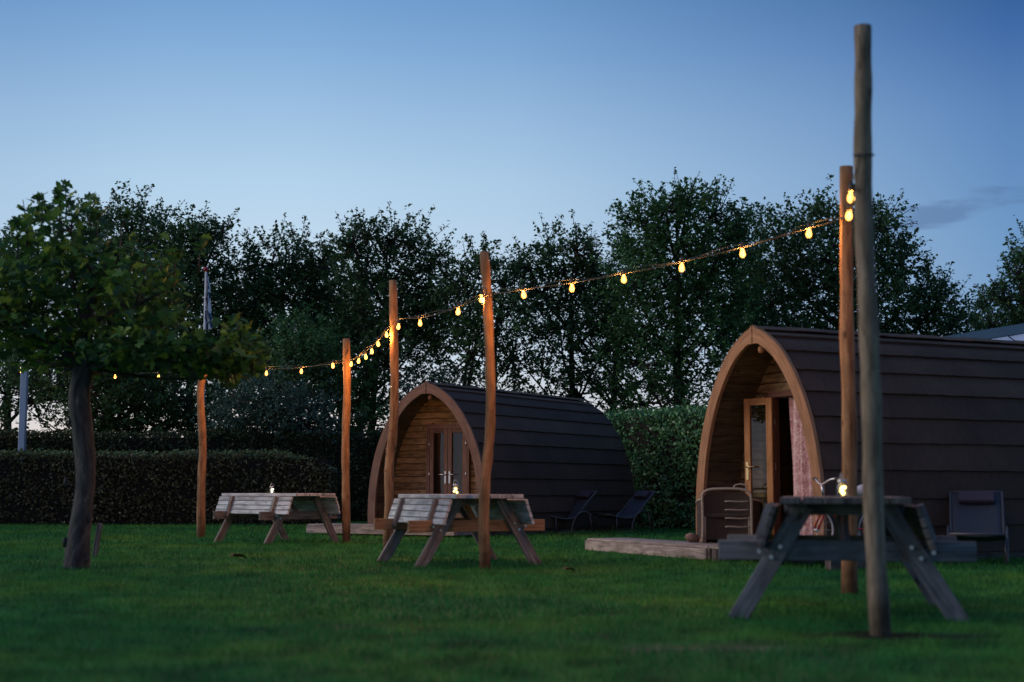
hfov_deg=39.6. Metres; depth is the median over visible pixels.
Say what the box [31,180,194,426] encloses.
oak tree
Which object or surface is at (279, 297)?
oak tree
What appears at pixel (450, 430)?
door
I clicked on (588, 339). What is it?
oak tree
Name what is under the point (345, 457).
light pole
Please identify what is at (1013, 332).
outbuilding
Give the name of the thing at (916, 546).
picnic table
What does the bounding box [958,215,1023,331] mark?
oak tree
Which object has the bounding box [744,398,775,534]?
door
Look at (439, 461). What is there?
curtain
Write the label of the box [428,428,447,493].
door
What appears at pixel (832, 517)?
bicycle
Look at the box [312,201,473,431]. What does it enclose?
oak tree
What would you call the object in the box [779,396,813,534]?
curtain
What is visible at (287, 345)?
green bush
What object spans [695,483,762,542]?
wicker chair
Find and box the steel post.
[18,366,28,452]
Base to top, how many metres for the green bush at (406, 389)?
4.711 m
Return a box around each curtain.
[434,433,443,505]
[458,433,461,512]
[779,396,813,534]
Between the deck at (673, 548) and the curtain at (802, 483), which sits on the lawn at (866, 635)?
the deck at (673, 548)
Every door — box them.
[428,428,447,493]
[448,428,465,517]
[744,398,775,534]
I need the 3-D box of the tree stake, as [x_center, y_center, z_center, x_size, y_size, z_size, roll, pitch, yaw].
[-5.075,2.458,17.396,0.120,0.462,0.050,0,-6,0]
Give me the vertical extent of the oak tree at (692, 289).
9.894 m
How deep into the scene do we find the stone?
17.54 m
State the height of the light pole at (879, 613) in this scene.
3.634 m
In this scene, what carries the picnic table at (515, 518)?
on the lawn at (866, 635)
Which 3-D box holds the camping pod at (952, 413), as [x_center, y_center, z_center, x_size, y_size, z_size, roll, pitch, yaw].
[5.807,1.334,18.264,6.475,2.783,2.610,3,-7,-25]
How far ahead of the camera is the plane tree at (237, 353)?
14.71 m
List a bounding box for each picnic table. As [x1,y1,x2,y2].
[213,493,340,544]
[374,494,544,566]
[718,496,976,621]
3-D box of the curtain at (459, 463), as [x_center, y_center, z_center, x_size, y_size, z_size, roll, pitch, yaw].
[-0.882,2.450,25.991,0.260,1.630,0.050,-4,-7,32]
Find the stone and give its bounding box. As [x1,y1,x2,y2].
[685,533,699,542]
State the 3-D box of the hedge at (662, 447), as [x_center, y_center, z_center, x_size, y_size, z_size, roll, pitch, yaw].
[4.962,2.510,28.572,1.596,2.808,9.781,4,-7,-34]
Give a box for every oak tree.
[0,223,70,430]
[0,322,235,436]
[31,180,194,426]
[120,196,264,430]
[193,212,360,416]
[200,252,475,431]
[267,300,404,436]
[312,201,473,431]
[400,231,555,398]
[460,229,790,410]
[497,209,654,416]
[582,167,778,415]
[693,174,991,384]
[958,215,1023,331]
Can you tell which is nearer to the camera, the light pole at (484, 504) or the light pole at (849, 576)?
the light pole at (849, 576)
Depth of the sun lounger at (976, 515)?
15.98 m
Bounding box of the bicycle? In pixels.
[799,477,863,534]
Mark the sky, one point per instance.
(495, 115)
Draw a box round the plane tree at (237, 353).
[0,179,279,568]
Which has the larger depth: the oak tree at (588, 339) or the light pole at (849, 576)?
the oak tree at (588, 339)
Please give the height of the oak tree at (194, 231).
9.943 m
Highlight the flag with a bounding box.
[205,275,212,330]
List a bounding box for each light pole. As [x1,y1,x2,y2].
[197,375,206,537]
[341,338,350,542]
[383,280,398,546]
[478,251,495,568]
[839,165,857,593]
[853,23,890,636]
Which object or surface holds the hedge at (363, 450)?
on the lawn at (866, 635)
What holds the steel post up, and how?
on the lawn at (866, 635)
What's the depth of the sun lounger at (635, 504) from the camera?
28.11 m
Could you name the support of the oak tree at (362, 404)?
on the lawn at (866, 635)
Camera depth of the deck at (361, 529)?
25.28 m
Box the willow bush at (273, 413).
[186,359,365,448]
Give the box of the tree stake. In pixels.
[92,523,102,556]
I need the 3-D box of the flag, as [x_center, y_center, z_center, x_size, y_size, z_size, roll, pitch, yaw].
[-7.754,-0.955,36.450,0.188,1.460,0.140,0,-6,0]
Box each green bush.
[242,302,342,416]
[380,357,477,423]
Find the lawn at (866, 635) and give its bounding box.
[0,521,1023,681]
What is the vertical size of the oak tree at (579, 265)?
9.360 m
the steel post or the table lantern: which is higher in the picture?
the steel post
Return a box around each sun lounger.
[549,491,596,532]
[592,491,655,531]
[947,490,1009,565]
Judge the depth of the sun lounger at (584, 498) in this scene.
27.30 m
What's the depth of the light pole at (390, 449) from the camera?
19.73 m
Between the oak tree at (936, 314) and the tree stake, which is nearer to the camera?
the tree stake
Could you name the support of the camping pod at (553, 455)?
on the lawn at (866, 635)
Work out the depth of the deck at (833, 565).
15.42 m
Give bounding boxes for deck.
[306,523,471,536]
[585,538,717,559]
[708,546,866,569]
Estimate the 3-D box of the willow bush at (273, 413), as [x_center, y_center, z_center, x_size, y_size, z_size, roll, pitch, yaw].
[-6.366,2.660,38.307,4.892,4.552,4.129,0,-6,0]
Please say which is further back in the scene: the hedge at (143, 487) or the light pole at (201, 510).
the hedge at (143, 487)
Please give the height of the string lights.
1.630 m
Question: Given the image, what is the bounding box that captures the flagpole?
[203,267,208,405]
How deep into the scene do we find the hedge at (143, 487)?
33.38 m
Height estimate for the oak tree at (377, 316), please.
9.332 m
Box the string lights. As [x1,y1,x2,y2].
[20,153,874,374]
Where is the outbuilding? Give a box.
[943,323,1023,340]
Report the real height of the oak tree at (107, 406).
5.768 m
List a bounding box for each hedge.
[0,427,382,521]
[0,446,339,524]
[603,404,707,529]
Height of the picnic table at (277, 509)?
0.810 m
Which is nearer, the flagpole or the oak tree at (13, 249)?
the flagpole
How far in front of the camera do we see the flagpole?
36.50 m
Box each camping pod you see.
[368,381,635,535]
[696,325,1023,562]
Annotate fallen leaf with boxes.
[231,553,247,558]
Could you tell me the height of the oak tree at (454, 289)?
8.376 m
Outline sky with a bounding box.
[0,0,1023,436]

